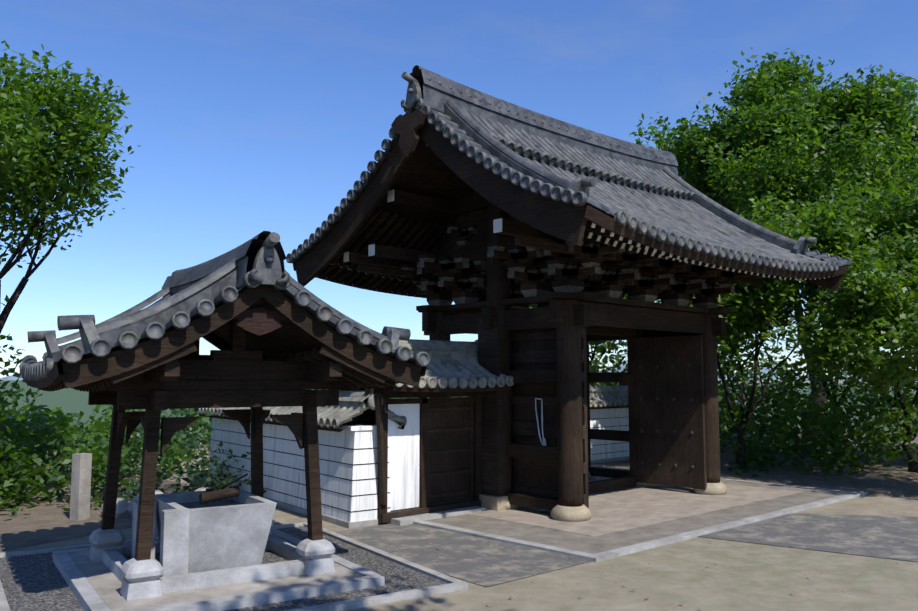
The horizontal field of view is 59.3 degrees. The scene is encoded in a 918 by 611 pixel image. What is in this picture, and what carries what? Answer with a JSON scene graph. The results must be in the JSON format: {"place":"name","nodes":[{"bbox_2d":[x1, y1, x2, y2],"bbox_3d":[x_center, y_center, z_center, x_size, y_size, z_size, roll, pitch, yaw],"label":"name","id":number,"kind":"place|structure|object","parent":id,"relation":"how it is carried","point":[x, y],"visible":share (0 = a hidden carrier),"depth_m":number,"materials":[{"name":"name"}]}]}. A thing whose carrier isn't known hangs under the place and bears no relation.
{"place":"outdoors","nodes":[
{"label":"outdoors","id":0,"kind":"place"},
{"bbox_2d":[0,360,869,379],"bbox_3d":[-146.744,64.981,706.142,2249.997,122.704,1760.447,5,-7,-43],"label":"distant hills","id":1,"kind":"structure","parent":0,"point":[11,377],"depth_m":1327.76,"materials":[{"name":"green plant"}]},
{"bbox_2d":[527,294,660,370],"bbox_3d":[3.399,1.021,23.593,4.452,6.819,6.509,19,-20,-74],"label":"tree","id":2,"kind":"object","parent":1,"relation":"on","point":[600,342],"depth_m":22.84,"materials":[{"name":"green plant"}]},
{"bbox_2d":[0,380,917,610],"bbox_3d":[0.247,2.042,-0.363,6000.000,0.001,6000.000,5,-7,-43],"label":"ground","id":3,"kind":"structure","parent":0,"point":[743,576],"depth_m":8.27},
{"bbox_2d":[0,454,45,520],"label":"bush","id":4,"kind":"object","parent":3,"relation":"on","point":[8,482],"visible":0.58,"depth_m":12.99,"materials":[{"name":"green plant"}]},
{"bbox_2d":[0,294,65,509],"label":"bush","id":5,"kind":"object","parent":3,"relation":"on","point":[10,393],"visible":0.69,"depth_m":14.20,"materials":[{"name":"green plant"}]},
{"bbox_2d":[0,418,83,472],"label":"bush","id":6,"kind":"object","parent":3,"relation":"on","point":[73,438],"depth_m":19.01,"materials":[{"name":"green plant"}]},
{"bbox_2d":[5,404,78,449],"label":"bush","id":7,"kind":"object","parent":3,"relation":"on","point":[27,409],"depth_m":23.43,"materials":[{"name":"green plant"}]},
{"bbox_2d":[0,405,89,467],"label":"bush","id":8,"kind":"object","parent":3,"relation":"on","point":[74,443],"depth_m":19.62,"materials":[{"name":"green plant"}]},
{"bbox_2d":[19,414,109,442],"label":"bush","id":9,"kind":"object","parent":3,"relation":"on","point":[77,423],"depth_m":24.44,"materials":[{"name":"green plant"}]},
{"bbox_2d":[0,408,132,506],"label":"bush","id":10,"kind":"object","parent":3,"relation":"on","point":[19,491],"visible":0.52,"depth_m":14.20,"materials":[{"name":"green plant"}]},
{"bbox_2d":[0,40,140,333],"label":"cherry tree","id":11,"kind":"object","parent":3,"relation":"on","point":[29,141],"depth_m":12.23,"materials":[{"name":"green plant"}]},
{"bbox_2d":[0,403,188,489],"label":"bush","id":12,"kind":"object","parent":3,"relation":"on","point":[61,440],"visible":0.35,"depth_m":16.68,"materials":[{"name":"green plant"}]},
{"bbox_2d":[37,434,158,510],"bbox_3d":[-5.992,3.052,13.797,1.983,1.760,2.024,5,-7,-43],"label":"bush","id":13,"kind":"object","parent":3,"relation":"on","point":[96,467],"visible":0.38,"depth_m":13.57,"materials":[{"name":"green plant"}]},
{"bbox_2d":[16,404,187,465],"bbox_3d":[-9.013,4.104,19.740,5.521,3.527,5.586,5,-7,-43],"label":"bush","id":14,"kind":"object","parent":3,"relation":"on","point":[89,432],"visible":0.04,"depth_m":19.94,"materials":[{"name":"green plant"}]},
{"bbox_2d":[54,435,209,455],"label":"bush","id":15,"kind":"object","parent":3,"relation":"on","point":[181,448],"depth_m":22.20,"materials":[{"name":"green plant"}]},
{"bbox_2d":[87,409,208,479],"bbox_3d":[-6.447,3.162,17.361,3.220,2.302,2.507,0,-5,-1],"label":"bush","id":16,"kind":"object","parent":3,"relation":"on","point":[171,469],"visible":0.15,"depth_m":17.11,"materials":[{"name":"green plant"}]},
{"bbox_2d":[49,408,266,506],"bbox_3d":[-5.122,2.547,14.011,3.532,2.645,3.490,5,-7,-43],"label":"bush","id":17,"kind":"object","parent":3,"relation":"on","point":[215,484],"visible":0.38,"depth_m":14.23,"materials":[{"name":"green plant"}]},
{"bbox_2d":[104,408,211,443],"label":"bush","id":18,"kind":"object","parent":3,"relation":"on","point":[194,428],"depth_m":25.59,"materials":[{"name":"green plant"}]},
{"bbox_2d":[159,408,211,449],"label":"bush","id":19,"kind":"object","parent":3,"relation":"on","point":[201,422],"depth_m":23.62,"materials":[{"name":"green plant"}]},
{"bbox_2d":[191,434,209,453],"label":"bush","id":20,"kind":"object","parent":3,"relation":"on","point":[208,449],"visible":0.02,"depth_m":23.02,"materials":[{"name":"green plant"}]},
{"bbox_2d":[20,231,429,610],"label":"water pavilion","id":21,"kind":"structure","parent":3,"relation":"on","point":[265,322],"depth_m":7.84,"materials":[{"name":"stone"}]},
{"bbox_2d":[131,473,276,576],"bbox_3d":[-2.708,2.215,8.499,1.160,1.062,1.340,3,-6,-33],"label":"water basin","id":22,"kind":"object","parent":21,"relation":"on","point":[210,529],"visible":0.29,"depth_m":8.07,"materials":[{"name":"stone"}]},
{"bbox_2d":[0,522,467,610],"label":"gravel bed","id":23,"kind":"object","parent":3,"relation":"on","point":[32,580],"visible":0.6,"depth_m":8.08,"materials":[{"name":"grey gravel"}]},
{"bbox_2d":[197,391,406,528],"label":"wall","id":24,"kind":"structure","parent":3,"relation":"on","point":[348,445],"depth_m":11.95,"materials":[{"name":"paint"}]},
{"bbox_2d":[0,430,917,550],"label":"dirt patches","id":25,"kind":"object","parent":3,"relation":"on","point":[44,521],"depth_m":15.40,"materials":[{"name":"brown soil"}]},
{"bbox_2d":[70,453,91,520],"bbox_3d":[-5.596,2.680,11.945,0.190,0.960,0.190,-3,-6,30],"label":"stone marker","id":26,"kind":"object","parent":25,"relation":"on","point":[80,487],"visible":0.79,"depth_m":11.88,"materials":[{"name":"grey stone"}]},
{"bbox_2d":[100,487,206,517],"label":"rocks","id":27,"kind":"object","parent":25,"relation":"on","point":[124,508],"visible":0.19,"depth_m":12.08,"materials":[{"name":"stone"}]},
{"bbox_2d":[74,488,911,610],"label":"fallen leaves","id":28,"kind":"object","parent":3,"relation":"on","point":[602,571],"visible":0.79,"depth_m":9.24,"materials":[{"name":"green plant"}]},
{"bbox_2d":[530,305,627,385],"bbox_3d":[3.192,1.199,22.934,4.574,6.507,4.428,-1,-5,9],"label":"tree","id":29,"kind":"object","parent":3,"relation":"on","point":[601,348],"visible":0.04,"depth_m":22.25,"materials":[{"name":"green plant"}]},
{"bbox_2d":[589,364,627,385],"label":"bush","id":30,"kind":"object","parent":3,"relation":"on","point":[605,370],"depth_m":22.60,"materials":[{"name":"green plant"}]},
{"bbox_2d":[590,386,628,463],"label":"wall","id":31,"kind":"structure","parent":3,"relation":"on","point":[609,409],"depth_m":20.39,"materials":[{"name":"paint"}]},
{"bbox_2d":[337,513,917,586],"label":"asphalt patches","id":32,"kind":"object","parent":3,"relation":"on","point":[472,557],"visible":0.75,"depth_m":10.20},
{"bbox_2d":[392,465,866,561],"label":"gate platform","id":33,"kind":"structure","parent":3,"relation":"on","point":[615,525],"depth_m":11.87,"materials":[{"name":"stone"}]},
{"bbox_2d":[286,65,851,521],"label":"gate","id":34,"kind":"structure","parent":33,"relation":"on","point":[490,217],"depth_m":13.13,"materials":[{"name":"wood"}]},
{"bbox_2d":[340,339,513,525],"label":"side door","id":35,"kind":"structure","parent":34,"relation":"attached to","point":[434,445],"depth_m":12.25,"materials":[{"name":"brown wood"}]},
{"bbox_2d":[589,353,737,447],"bbox_3d":[5.516,3.202,25.550,6.000,3.465,6.333,5,-7,-43],"label":"bush","id":36,"kind":"object","parent":3,"relation":"on","point":[724,445],"visible":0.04,"depth_m":24.88,"materials":[{"name":"green plant"}]},
{"bbox_2d":[458,485,897,610],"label":"pebbles","id":37,"kind":"object","parent":3,"relation":"on","point":[488,605],"visible":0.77,"depth_m":8.03,"materials":[{"name":"stone"}]},
{"bbox_2d":[677,169,768,362],"bbox_3d":[9.920,-0.644,32.788,7.946,11.869,8.233,5,-7,-43],"label":"tree","id":38,"kind":"object","parent":3,"relation":"on","point":[735,206],"depth_m":30.76,"materials":[{"name":"green plant"}]},
{"bbox_2d":[717,336,810,449],"bbox_3d":[8.149,2.715,26.355,6.083,4.656,5.999,0,-5,-1],"label":"bush","id":39,"kind":"object","parent":3,"relation":"on","point":[746,355],"visible":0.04,"depth_m":26.05,"materials":[{"name":"green plant"}]},
{"bbox_2d":[657,202,882,469],"bbox_3d":[6.676,0.957,18.266,5.206,5.980,5.141,5,-7,-43],"label":"tree","id":40,"kind":"object","parent":3,"relation":"on","point":[744,302],"depth_m":17.86,"materials":[{"name":"green plant"}]},
{"bbox_2d":[629,47,917,442],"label":"tree","id":41,"kind":"object","parent":3,"relation":"on","point":[749,122],"depth_m":24.79,"materials":[{"name":"green plant"}]},
{"bbox_2d":[718,356,852,479],"bbox_3d":[7.171,2.691,18.214,3.555,3.095,3.368,5,-7,-43],"label":"bush","id":42,"kind":"object","parent":3,"relation":"on","point":[778,423],"visible":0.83,"depth_m":18.07,"materials":[{"name":"green plant"}]},
{"bbox_2d":[699,100,917,453],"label":"tree","id":43,"kind":"object","parent":3,"relation":"on","point":[770,177],"depth_m":21.08,"materials":[{"name":"green plant"}]},
{"bbox_2d":[718,334,900,468],"bbox_3d":[8.168,2.551,21.925,6.214,3.974,6.878,1,-5,-10],"label":"bush","id":44,"kind":"object","parent":3,"relation":"on","point":[784,432],"visible":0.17,"depth_m":21.26,"materials":[{"name":"green plant"}]},
{"bbox_2d":[742,165,917,471],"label":"tree","id":45,"kind":"object","parent":3,"relation":"on","point":[830,221],"depth_m":17.74,"materials":[{"name":"green plant"}]},
{"bbox_2d":[772,220,917,406],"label":"tree","id":46,"kind":"object","parent":3,"relation":"on","point":[874,291],"depth_m":15.38,"materials":[{"name":"green plant"}]},
{"bbox_2d":[800,354,917,475],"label":"bush","id":47,"kind":"object","parent":3,"relation":"on","point":[890,417],"visible":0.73,"depth_m":18.00,"materials":[{"name":"green plant"}]},
{"bbox_2d":[810,345,917,457],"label":"bush","id":48,"kind":"object","parent":3,"relation":"on","point":[857,395],"visible":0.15,"depth_m":22.41,"materials":[{"name":"green plant"}]},
{"bbox_2d":[0,380,917,439],"bbox_3d":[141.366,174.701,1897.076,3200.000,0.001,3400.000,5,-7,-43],"label":"hills","id":49,"kind":"structure","parent":0,"point":[70,400],"depth_m":73.54,"materials":[{"name":"green plant"}]},
{"bbox_2d":[0,0,917,377],"label":"sky","id":50,"kind":"structure","parent":0,"point":[247,118],"materials":[{"name":"blue"}]}
]}

